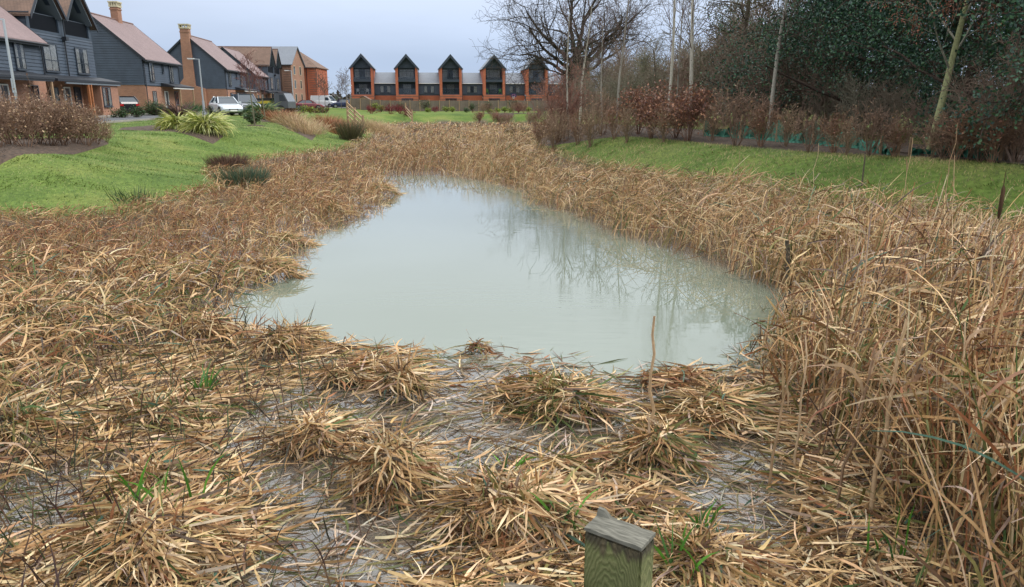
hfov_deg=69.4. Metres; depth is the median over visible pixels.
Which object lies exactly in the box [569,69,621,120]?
thicket tree
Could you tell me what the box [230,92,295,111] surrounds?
flatbed truck
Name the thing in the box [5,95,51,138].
bare shrub
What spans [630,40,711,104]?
thicket tree
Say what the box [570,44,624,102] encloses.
thicket tree
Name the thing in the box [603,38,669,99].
thicket tree
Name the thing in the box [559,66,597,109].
thicket tree
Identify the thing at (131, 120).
kerb
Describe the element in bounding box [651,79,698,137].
hedge shrub
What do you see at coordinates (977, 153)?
hedge shrub
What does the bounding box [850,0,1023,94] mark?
evergreen tree
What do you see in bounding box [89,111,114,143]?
bare shrub
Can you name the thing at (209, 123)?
strap leaf plant
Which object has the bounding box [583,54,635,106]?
thicket tree
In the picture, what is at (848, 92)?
thicket tree
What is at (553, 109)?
thicket tree
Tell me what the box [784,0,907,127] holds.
evergreen tree
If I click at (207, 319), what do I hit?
straw tussock
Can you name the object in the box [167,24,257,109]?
house
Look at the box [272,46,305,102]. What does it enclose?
apartment block
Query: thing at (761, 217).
reed bed
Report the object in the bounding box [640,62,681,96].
thicket tree
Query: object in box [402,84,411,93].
glazed doors
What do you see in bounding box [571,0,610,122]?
birch tree
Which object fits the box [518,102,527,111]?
hedge shrub
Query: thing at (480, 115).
hedge shrub
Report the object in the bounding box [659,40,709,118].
thicket tree
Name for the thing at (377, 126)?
grass clump
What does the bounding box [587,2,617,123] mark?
birch tree
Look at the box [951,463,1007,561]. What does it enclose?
reed stalk
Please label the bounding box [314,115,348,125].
grass clump
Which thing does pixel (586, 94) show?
thicket tree
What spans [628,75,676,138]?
hedge shrub
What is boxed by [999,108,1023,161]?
hedge shrub
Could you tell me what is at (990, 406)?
reed bed
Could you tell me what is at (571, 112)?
thicket shrub
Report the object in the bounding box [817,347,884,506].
reed stalk
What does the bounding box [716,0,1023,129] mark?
evergreen tree
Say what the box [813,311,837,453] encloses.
reed stalk
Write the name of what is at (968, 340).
reed stalk
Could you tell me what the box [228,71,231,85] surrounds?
window
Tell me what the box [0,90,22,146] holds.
bare shrub
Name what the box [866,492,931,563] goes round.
green shoots
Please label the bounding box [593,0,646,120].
birch tree
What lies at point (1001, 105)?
thicket tree
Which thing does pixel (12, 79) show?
street lamp
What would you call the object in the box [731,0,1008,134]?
evergreen tree
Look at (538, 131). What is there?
hedge shrub
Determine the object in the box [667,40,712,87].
thicket tree
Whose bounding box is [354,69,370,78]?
glazed doors
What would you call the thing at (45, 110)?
bare shrub
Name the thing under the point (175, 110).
strap leaf plant
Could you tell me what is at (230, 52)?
house
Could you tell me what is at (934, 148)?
hedge shrub
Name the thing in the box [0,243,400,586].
dark stems
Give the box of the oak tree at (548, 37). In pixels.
[470,0,678,110]
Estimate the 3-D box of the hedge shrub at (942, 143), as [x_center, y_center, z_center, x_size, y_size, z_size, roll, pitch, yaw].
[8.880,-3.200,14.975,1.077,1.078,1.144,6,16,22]
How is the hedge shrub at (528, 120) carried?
on the ground at (440, 118)
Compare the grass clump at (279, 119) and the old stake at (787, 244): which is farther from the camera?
the grass clump at (279, 119)
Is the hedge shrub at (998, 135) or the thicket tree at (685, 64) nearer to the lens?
the hedge shrub at (998, 135)
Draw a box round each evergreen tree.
[691,0,1021,139]
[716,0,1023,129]
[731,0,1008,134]
[760,0,1023,126]
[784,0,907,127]
[796,0,1021,136]
[796,0,1023,155]
[797,0,1015,122]
[828,0,1023,142]
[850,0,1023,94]
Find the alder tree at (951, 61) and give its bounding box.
[862,0,1021,148]
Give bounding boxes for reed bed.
[0,145,570,272]
[0,233,491,498]
[206,124,634,180]
[364,120,564,141]
[538,147,1023,271]
[709,175,1023,586]
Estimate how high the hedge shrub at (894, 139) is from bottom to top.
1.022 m
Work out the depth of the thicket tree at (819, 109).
23.88 m
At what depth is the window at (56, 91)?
51.87 m
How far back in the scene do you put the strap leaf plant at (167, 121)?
29.83 m
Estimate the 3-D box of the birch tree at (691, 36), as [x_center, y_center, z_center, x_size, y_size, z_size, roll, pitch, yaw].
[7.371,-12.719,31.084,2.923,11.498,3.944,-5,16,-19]
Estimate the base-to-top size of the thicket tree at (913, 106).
2.010 m
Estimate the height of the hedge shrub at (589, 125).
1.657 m
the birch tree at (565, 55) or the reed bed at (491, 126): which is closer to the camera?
the birch tree at (565, 55)
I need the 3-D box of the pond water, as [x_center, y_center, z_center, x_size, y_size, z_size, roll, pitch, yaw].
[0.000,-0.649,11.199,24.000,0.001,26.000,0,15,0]
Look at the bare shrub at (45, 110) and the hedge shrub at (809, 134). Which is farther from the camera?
the bare shrub at (45, 110)
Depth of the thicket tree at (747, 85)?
28.70 m
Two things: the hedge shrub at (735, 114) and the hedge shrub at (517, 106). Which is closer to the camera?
the hedge shrub at (735, 114)
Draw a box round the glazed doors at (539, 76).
[529,70,542,79]
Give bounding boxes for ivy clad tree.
[582,49,616,113]
[624,32,680,116]
[673,0,821,122]
[679,44,717,122]
[696,19,750,122]
[729,1,792,124]
[752,0,872,129]
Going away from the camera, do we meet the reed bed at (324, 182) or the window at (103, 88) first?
the reed bed at (324, 182)
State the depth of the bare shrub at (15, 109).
22.98 m
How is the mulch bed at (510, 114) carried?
on the ground at (440, 118)
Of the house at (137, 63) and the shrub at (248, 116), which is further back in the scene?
the house at (137, 63)
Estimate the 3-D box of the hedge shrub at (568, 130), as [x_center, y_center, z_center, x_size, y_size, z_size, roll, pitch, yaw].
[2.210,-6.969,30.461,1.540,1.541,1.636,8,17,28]
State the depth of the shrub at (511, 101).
125.94 m
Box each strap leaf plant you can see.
[153,107,194,130]
[156,101,198,117]
[175,107,238,137]
[238,99,281,116]
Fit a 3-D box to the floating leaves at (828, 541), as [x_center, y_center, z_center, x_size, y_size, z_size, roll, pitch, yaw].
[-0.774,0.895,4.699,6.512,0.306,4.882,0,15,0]
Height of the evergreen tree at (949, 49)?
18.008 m
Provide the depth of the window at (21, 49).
45.44 m
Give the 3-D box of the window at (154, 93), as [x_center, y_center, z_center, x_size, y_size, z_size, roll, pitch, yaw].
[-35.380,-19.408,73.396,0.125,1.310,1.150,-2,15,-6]
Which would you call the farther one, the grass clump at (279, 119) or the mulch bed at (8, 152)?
the grass clump at (279, 119)
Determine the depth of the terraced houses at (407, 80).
151.55 m
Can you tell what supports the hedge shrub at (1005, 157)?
on the mulch bed at (701, 138)
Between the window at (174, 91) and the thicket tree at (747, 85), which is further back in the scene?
the window at (174, 91)
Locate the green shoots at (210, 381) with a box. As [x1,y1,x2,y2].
[178,361,225,392]
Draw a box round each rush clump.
[103,182,160,204]
[200,151,253,169]
[208,162,273,187]
[332,119,367,140]
[502,124,532,136]
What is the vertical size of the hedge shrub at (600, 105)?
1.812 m
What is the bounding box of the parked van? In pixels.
[310,95,336,106]
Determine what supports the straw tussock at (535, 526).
on the pond water
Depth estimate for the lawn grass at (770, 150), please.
16.94 m
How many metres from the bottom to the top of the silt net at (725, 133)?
0.947 m
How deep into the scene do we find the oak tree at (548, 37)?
82.21 m
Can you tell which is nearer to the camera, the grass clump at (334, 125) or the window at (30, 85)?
the grass clump at (334, 125)
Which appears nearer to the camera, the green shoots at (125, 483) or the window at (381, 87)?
the green shoots at (125, 483)
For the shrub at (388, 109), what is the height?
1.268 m
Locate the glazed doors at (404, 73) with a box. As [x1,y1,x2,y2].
[399,69,414,78]
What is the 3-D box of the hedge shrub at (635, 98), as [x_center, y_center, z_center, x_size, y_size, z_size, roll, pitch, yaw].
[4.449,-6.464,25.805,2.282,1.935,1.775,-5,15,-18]
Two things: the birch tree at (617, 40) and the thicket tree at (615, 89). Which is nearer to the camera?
the birch tree at (617, 40)
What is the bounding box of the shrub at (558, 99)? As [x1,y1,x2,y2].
[521,61,600,142]
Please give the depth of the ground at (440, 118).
15.59 m
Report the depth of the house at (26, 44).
45.84 m
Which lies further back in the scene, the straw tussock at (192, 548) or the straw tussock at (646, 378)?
the straw tussock at (646, 378)
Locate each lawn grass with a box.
[0,119,371,217]
[531,122,1023,216]
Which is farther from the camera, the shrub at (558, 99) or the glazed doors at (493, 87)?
the glazed doors at (493, 87)
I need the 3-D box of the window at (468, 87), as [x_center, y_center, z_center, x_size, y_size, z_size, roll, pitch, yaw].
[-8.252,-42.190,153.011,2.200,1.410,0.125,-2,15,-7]
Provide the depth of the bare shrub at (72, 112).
23.98 m
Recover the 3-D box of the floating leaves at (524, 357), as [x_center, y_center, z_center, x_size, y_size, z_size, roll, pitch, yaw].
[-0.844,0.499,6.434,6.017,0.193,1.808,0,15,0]
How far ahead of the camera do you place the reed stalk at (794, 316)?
6.02 m
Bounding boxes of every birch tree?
[550,0,583,136]
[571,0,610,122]
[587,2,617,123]
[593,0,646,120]
[653,0,694,123]
[657,0,724,125]
[663,0,710,96]
[743,0,816,126]
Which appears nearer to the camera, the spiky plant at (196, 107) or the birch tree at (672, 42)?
the birch tree at (672, 42)
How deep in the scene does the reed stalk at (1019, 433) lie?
3.94 m
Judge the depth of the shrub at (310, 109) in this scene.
85.22 m
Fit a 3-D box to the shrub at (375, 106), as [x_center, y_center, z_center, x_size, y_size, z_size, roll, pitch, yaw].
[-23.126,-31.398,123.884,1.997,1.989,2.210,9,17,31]
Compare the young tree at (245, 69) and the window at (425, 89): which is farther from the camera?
the window at (425, 89)
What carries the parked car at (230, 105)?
on the ground at (440, 118)
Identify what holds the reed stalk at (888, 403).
in the pond water
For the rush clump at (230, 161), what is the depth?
22.33 m
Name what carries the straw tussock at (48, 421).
on the pond water
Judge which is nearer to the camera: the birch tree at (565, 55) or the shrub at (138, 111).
the birch tree at (565, 55)
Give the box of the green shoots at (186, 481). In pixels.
[129,452,225,500]
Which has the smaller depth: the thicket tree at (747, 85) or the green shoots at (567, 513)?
the green shoots at (567, 513)
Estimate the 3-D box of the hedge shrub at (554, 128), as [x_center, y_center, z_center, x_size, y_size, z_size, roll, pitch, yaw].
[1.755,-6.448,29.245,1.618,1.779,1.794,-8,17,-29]
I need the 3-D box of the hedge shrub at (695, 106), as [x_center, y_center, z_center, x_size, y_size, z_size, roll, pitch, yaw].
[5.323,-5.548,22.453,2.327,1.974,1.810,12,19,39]
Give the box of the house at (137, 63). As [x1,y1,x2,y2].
[90,1,194,109]
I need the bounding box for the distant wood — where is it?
[328,90,936,101]
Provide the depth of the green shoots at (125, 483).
3.90 m
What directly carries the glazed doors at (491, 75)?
in the terraced houses at (407, 80)
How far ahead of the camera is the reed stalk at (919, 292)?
4.71 m
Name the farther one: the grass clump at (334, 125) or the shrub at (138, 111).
the shrub at (138, 111)
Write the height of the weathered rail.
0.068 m
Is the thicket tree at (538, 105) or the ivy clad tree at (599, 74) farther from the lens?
the thicket tree at (538, 105)
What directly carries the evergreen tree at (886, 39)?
on the ground at (440, 118)
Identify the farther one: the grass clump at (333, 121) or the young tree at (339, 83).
the young tree at (339, 83)
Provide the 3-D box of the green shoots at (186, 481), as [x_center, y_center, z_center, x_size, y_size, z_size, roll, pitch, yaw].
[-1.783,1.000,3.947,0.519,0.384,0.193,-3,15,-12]
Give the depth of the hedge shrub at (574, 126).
28.52 m
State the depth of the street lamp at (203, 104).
65.38 m
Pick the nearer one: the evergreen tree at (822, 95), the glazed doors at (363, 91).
the evergreen tree at (822, 95)
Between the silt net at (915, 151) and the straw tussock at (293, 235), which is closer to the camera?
the straw tussock at (293, 235)
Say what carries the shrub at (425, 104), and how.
on the ground at (440, 118)
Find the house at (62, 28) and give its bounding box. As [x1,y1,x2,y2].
[0,0,121,114]
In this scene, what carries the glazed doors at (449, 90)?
in the terraced houses at (407, 80)
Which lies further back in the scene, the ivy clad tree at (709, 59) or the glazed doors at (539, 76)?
the glazed doors at (539, 76)
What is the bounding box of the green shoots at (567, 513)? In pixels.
[529,488,598,530]
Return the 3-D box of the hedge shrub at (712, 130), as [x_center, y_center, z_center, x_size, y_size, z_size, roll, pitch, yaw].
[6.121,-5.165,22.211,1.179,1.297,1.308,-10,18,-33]
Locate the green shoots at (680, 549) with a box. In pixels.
[654,517,719,580]
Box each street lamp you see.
[0,18,16,107]
[187,58,205,113]
[284,70,293,97]
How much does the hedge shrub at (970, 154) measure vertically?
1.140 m
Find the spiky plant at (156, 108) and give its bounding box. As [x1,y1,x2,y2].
[140,102,166,114]
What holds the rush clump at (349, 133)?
on the ground at (440, 118)
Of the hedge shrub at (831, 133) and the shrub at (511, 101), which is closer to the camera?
the hedge shrub at (831, 133)
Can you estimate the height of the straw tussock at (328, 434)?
0.342 m
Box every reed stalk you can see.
[616,316,655,432]
[767,360,834,487]
[788,295,803,362]
[791,328,818,470]
[808,143,818,225]
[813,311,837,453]
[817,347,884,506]
[829,250,867,352]
[854,310,920,518]
[880,350,927,506]
[900,139,912,216]
[911,255,924,360]
[923,322,993,457]
[940,123,957,219]
[941,155,973,273]
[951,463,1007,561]
[971,172,1020,327]
[994,411,1023,511]
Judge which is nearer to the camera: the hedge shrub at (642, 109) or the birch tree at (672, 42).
the hedge shrub at (642, 109)
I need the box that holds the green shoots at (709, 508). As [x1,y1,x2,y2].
[683,499,725,533]
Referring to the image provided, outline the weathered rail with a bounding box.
[505,582,542,586]
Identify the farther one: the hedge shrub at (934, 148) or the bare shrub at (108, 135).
the bare shrub at (108, 135)
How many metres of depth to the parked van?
137.64 m
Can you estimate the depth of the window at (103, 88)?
57.05 m
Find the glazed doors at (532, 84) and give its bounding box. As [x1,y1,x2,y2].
[531,84,539,93]
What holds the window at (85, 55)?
in the house at (62, 28)
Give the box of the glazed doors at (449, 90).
[447,84,453,93]
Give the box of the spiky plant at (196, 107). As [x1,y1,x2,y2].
[179,99,206,113]
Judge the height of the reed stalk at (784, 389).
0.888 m
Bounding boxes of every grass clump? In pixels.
[254,107,288,118]
[263,109,297,120]
[263,109,304,122]
[265,109,307,121]
[270,112,318,125]
[276,115,324,128]
[279,119,333,134]
[307,111,342,122]
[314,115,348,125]
[318,116,350,128]
[320,120,351,130]
[328,121,365,133]
[349,118,377,124]
[364,117,383,128]
[364,120,389,129]
[367,122,396,131]
[368,124,404,135]
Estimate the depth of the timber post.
1.41 m
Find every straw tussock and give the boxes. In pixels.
[0,390,97,460]
[13,472,266,586]
[70,443,236,517]
[86,382,254,437]
[143,303,268,351]
[231,304,349,360]
[241,248,314,284]
[250,225,325,249]
[252,388,382,471]
[308,347,429,394]
[308,408,468,525]
[316,192,361,217]
[354,338,453,408]
[364,179,412,195]
[409,455,626,570]
[461,337,503,358]
[479,355,642,440]
[603,411,721,484]
[630,363,728,393]
[633,374,795,443]
[651,510,796,586]
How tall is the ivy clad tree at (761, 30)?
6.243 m
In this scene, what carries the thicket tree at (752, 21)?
on the ground at (440, 118)
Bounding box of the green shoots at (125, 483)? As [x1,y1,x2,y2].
[103,455,167,502]
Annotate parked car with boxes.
[119,96,139,112]
[208,96,243,115]
[231,94,260,114]
[296,100,324,108]
[330,99,349,107]
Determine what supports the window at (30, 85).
in the house at (26, 44)
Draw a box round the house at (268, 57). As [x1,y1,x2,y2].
[217,46,288,97]
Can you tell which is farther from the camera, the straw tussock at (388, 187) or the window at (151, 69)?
the window at (151, 69)
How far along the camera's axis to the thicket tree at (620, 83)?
48.54 m
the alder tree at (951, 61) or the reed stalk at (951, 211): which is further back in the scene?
the alder tree at (951, 61)
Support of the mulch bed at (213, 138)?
on the ground at (440, 118)
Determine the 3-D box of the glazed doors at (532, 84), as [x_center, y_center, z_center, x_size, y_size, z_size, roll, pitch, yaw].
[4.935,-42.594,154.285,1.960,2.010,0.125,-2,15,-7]
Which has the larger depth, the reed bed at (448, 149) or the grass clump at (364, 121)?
the grass clump at (364, 121)
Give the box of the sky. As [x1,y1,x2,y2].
[85,0,1012,96]
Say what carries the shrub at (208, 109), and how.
on the ground at (440, 118)
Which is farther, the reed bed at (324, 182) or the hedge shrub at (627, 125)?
the hedge shrub at (627, 125)
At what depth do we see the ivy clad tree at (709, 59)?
38.55 m
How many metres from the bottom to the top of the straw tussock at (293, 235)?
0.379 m
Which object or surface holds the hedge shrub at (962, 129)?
on the ground at (440, 118)
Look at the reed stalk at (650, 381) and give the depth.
4.79 m
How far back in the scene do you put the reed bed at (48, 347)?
7.39 m
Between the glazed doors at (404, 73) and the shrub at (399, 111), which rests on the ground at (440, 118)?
the shrub at (399, 111)
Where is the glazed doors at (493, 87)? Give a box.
[489,84,497,93]
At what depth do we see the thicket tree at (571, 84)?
72.84 m
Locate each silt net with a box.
[703,114,901,155]
[908,130,1003,159]
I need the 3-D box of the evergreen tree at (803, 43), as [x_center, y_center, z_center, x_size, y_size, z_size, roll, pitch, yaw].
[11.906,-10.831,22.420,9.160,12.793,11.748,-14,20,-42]
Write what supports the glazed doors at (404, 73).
in the terraced houses at (407, 80)
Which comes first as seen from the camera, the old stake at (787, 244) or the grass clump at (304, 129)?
the old stake at (787, 244)
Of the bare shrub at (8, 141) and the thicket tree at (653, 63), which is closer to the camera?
the bare shrub at (8, 141)
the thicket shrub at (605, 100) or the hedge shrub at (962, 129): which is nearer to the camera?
the hedge shrub at (962, 129)
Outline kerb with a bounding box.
[98,107,332,123]
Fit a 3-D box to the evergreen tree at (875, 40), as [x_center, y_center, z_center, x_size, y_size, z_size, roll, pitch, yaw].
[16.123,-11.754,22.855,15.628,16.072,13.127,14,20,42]
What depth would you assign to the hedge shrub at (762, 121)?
19.52 m
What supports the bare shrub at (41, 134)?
on the mulch bed at (8, 152)
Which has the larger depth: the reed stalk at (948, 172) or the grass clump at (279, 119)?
the grass clump at (279, 119)
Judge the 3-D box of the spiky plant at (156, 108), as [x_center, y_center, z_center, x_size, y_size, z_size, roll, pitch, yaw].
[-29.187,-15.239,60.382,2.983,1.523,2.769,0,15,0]
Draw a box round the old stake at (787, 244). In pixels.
[785,240,790,290]
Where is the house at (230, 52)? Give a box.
[220,46,275,97]
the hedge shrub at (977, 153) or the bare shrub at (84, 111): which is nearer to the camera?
the hedge shrub at (977, 153)
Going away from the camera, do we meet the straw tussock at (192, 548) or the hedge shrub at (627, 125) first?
the straw tussock at (192, 548)
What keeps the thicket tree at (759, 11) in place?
on the ground at (440, 118)
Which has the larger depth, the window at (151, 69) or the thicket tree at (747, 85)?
the window at (151, 69)
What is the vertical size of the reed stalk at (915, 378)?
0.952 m
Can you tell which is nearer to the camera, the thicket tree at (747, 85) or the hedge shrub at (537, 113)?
the thicket tree at (747, 85)
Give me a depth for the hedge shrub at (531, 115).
66.79 m
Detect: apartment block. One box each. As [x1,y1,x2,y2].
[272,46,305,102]
[300,52,328,106]
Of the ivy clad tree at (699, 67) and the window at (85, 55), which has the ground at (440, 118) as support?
the ivy clad tree at (699, 67)
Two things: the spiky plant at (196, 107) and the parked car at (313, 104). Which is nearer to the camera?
the spiky plant at (196, 107)
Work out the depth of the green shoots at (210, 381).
5.65 m
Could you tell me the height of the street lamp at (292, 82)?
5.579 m
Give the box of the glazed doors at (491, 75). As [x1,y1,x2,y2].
[486,70,500,79]
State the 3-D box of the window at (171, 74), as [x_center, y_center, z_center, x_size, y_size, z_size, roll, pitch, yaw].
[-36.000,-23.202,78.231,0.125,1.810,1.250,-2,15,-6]
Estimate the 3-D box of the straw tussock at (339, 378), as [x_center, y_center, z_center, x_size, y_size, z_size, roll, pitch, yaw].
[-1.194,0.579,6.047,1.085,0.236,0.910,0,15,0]
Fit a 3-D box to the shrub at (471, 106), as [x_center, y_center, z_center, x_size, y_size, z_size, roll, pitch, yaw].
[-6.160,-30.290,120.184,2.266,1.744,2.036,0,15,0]
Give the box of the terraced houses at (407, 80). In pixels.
[348,53,590,102]
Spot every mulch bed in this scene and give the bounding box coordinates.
[0,138,108,164]
[119,125,222,143]
[260,119,315,139]
[487,113,534,116]
[541,124,1023,164]
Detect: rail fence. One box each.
[346,100,364,133]
[405,103,412,122]
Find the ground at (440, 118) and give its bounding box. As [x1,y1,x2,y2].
[0,106,1023,586]
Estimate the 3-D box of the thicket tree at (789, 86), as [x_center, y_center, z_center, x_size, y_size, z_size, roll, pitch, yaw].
[10.654,-7.808,26.509,4.940,4.466,4.151,10,18,34]
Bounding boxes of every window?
[12,42,28,70]
[28,85,39,100]
[42,43,61,72]
[48,87,60,102]
[74,47,90,74]
[101,87,113,106]
[148,62,155,81]
[152,91,157,101]
[168,65,173,82]
[174,91,179,104]
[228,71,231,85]
[380,86,390,92]
[424,86,433,92]
[467,86,476,92]
[509,86,519,92]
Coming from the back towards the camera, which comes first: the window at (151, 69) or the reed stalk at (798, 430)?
the window at (151, 69)
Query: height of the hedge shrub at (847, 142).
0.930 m
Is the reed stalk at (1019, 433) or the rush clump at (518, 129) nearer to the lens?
the reed stalk at (1019, 433)
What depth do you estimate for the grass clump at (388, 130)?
49.11 m
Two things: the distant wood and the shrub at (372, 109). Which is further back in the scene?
the distant wood
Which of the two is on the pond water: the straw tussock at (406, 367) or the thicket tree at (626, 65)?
the straw tussock at (406, 367)
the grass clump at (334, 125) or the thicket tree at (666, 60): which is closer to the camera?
the grass clump at (334, 125)
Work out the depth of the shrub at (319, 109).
92.06 m
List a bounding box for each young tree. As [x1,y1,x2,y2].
[233,50,260,124]
[249,65,267,120]
[311,67,326,103]
[316,71,331,106]
[334,69,347,108]
[339,68,352,99]
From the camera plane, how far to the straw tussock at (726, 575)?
3.46 m
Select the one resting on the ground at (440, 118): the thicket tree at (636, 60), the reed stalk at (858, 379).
the thicket tree at (636, 60)
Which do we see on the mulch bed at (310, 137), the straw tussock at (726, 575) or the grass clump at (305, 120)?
the grass clump at (305, 120)
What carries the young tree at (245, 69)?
on the mulch bed
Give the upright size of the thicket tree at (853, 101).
2.502 m
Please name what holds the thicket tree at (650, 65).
on the ground at (440, 118)
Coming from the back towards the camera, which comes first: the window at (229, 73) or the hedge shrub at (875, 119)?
the window at (229, 73)
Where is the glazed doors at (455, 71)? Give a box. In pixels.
[442,69,457,78]
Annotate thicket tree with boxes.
[534,93,555,115]
[537,89,573,118]
[554,67,591,111]
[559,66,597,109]
[562,75,610,122]
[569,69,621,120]
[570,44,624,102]
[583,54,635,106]
[590,63,649,116]
[598,37,670,114]
[599,41,653,83]
[599,56,668,118]
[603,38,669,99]
[628,40,699,90]
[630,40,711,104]
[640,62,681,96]
[647,0,792,120]
[647,63,688,104]
[650,42,687,91]
[659,13,754,70]
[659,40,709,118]
[662,15,761,123]
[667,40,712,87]
[679,38,730,122]
[698,0,873,126]
[698,13,806,128]
[701,0,835,124]
[705,0,841,120]
[707,0,848,130]
[735,13,876,131]
[797,65,876,135]
[817,64,882,125]
[827,63,920,140]
[856,62,949,142]
[898,70,993,145]
[928,51,1023,149]
[935,31,1023,161]
[960,70,1023,158]
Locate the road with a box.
[88,107,326,120]
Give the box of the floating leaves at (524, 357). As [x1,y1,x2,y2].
[65,332,775,395]
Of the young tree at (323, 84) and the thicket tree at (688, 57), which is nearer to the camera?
the thicket tree at (688, 57)
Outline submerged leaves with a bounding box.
[0,326,1017,586]
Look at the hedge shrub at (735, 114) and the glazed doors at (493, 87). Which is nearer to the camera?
the hedge shrub at (735, 114)
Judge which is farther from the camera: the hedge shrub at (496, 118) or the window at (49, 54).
the hedge shrub at (496, 118)
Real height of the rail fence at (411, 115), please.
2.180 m
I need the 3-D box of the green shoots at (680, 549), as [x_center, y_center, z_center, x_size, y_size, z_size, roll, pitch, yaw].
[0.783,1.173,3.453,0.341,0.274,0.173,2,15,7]
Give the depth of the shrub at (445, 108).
124.05 m
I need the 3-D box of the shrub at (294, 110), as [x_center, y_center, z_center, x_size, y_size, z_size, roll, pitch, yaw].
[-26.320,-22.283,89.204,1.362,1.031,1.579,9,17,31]
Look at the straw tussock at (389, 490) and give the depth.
4.17 m
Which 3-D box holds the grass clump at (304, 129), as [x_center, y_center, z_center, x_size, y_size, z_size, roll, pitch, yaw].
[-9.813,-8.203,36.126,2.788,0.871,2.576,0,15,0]
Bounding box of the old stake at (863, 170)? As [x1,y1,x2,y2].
[861,155,865,185]
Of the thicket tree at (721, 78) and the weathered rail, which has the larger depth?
the thicket tree at (721, 78)
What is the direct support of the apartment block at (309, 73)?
on the ground at (440, 118)
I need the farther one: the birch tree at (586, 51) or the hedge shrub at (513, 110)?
the hedge shrub at (513, 110)
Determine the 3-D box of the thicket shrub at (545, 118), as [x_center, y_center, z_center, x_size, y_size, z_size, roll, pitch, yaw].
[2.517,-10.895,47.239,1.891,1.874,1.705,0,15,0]
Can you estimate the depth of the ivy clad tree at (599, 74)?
59.53 m
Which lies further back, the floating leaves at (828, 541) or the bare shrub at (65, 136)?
the bare shrub at (65, 136)
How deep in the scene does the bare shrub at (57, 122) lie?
20.27 m
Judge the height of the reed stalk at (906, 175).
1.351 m
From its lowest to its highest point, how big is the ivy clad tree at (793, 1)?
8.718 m
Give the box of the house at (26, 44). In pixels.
[0,6,55,105]
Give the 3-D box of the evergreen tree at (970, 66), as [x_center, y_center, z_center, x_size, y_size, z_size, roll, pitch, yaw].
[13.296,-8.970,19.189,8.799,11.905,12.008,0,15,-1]
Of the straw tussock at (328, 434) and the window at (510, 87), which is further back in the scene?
the window at (510, 87)
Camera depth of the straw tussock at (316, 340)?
6.57 m
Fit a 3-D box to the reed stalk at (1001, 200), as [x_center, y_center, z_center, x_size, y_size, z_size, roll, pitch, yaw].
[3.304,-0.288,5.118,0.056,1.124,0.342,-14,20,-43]
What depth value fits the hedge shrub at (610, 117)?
26.18 m
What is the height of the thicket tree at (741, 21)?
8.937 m
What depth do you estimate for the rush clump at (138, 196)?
14.67 m
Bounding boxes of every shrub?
[0,73,68,146]
[0,88,48,144]
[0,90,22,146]
[0,90,31,137]
[2,88,39,137]
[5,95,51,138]
[9,92,75,143]
[11,81,95,145]
[21,84,66,137]
[27,85,92,145]
[54,100,99,143]
[57,99,103,136]
[59,101,88,137]
[61,98,110,145]
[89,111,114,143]
[98,126,116,142]
[109,106,129,117]
[127,105,148,116]
[141,100,160,114]
[204,105,223,114]
[241,108,264,123]
[292,105,300,112]
[297,105,307,112]
[304,105,317,112]
[313,106,324,112]
[320,106,328,112]
[366,104,379,113]
[370,101,378,110]
[382,102,401,113]
[394,104,408,113]
[420,96,431,109]
[441,105,450,111]
[468,103,478,111]
[471,111,483,123]
[478,103,487,111]
[484,102,493,112]
[491,112,505,124]
[498,113,509,124]
[508,96,517,107]
[508,103,516,112]
[513,100,522,112]
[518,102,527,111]
[521,61,600,142]
[524,112,550,147]
[525,110,532,123]
[527,112,538,122]
[531,108,543,121]
[532,107,575,151]
[536,111,562,133]
[550,108,585,141]
[551,97,584,126]
[563,111,594,144]
[569,102,611,147]
[582,91,628,135]
[591,87,616,116]
[597,99,631,138]
[606,102,644,142]
[608,80,670,133]
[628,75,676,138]
[642,102,682,141]
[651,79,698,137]
[651,79,726,141]
[693,100,732,140]
[709,80,779,145]
[733,93,785,146]
[764,103,808,146]
[791,107,835,152]
[811,106,857,153]
[824,115,868,154]
[844,97,909,155]
[874,111,920,156]
[909,114,954,158]
[922,94,991,160]
[924,109,974,159]
[938,107,996,157]
[961,115,1012,161]
[963,105,1022,162]
[975,101,1023,159]
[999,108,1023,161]
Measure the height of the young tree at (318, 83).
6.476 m
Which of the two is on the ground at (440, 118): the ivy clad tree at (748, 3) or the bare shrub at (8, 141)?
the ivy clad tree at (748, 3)
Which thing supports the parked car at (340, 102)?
on the side road
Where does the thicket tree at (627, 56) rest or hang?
on the ground at (440, 118)
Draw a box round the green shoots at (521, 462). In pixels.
[474,443,545,472]
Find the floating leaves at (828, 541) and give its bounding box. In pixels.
[0,319,991,586]
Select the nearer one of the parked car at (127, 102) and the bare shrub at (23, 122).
the bare shrub at (23, 122)
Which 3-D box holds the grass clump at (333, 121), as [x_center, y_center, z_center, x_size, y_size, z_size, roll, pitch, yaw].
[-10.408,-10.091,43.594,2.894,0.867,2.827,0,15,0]
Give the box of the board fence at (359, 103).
[350,98,611,110]
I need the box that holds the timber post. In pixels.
[584,507,655,586]
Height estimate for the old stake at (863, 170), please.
0.550 m
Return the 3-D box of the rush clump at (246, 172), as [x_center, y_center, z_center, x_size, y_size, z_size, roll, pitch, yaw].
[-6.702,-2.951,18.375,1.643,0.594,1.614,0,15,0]
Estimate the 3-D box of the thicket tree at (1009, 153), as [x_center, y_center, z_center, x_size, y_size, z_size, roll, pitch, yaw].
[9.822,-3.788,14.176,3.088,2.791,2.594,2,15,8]
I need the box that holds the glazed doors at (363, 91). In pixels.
[358,84,367,93]
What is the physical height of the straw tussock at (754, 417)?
0.223 m
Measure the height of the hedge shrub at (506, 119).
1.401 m
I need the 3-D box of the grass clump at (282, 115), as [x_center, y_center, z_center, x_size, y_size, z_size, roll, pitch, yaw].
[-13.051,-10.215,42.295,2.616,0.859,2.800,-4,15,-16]
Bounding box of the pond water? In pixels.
[75,171,802,390]
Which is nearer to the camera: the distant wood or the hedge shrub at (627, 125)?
the hedge shrub at (627, 125)

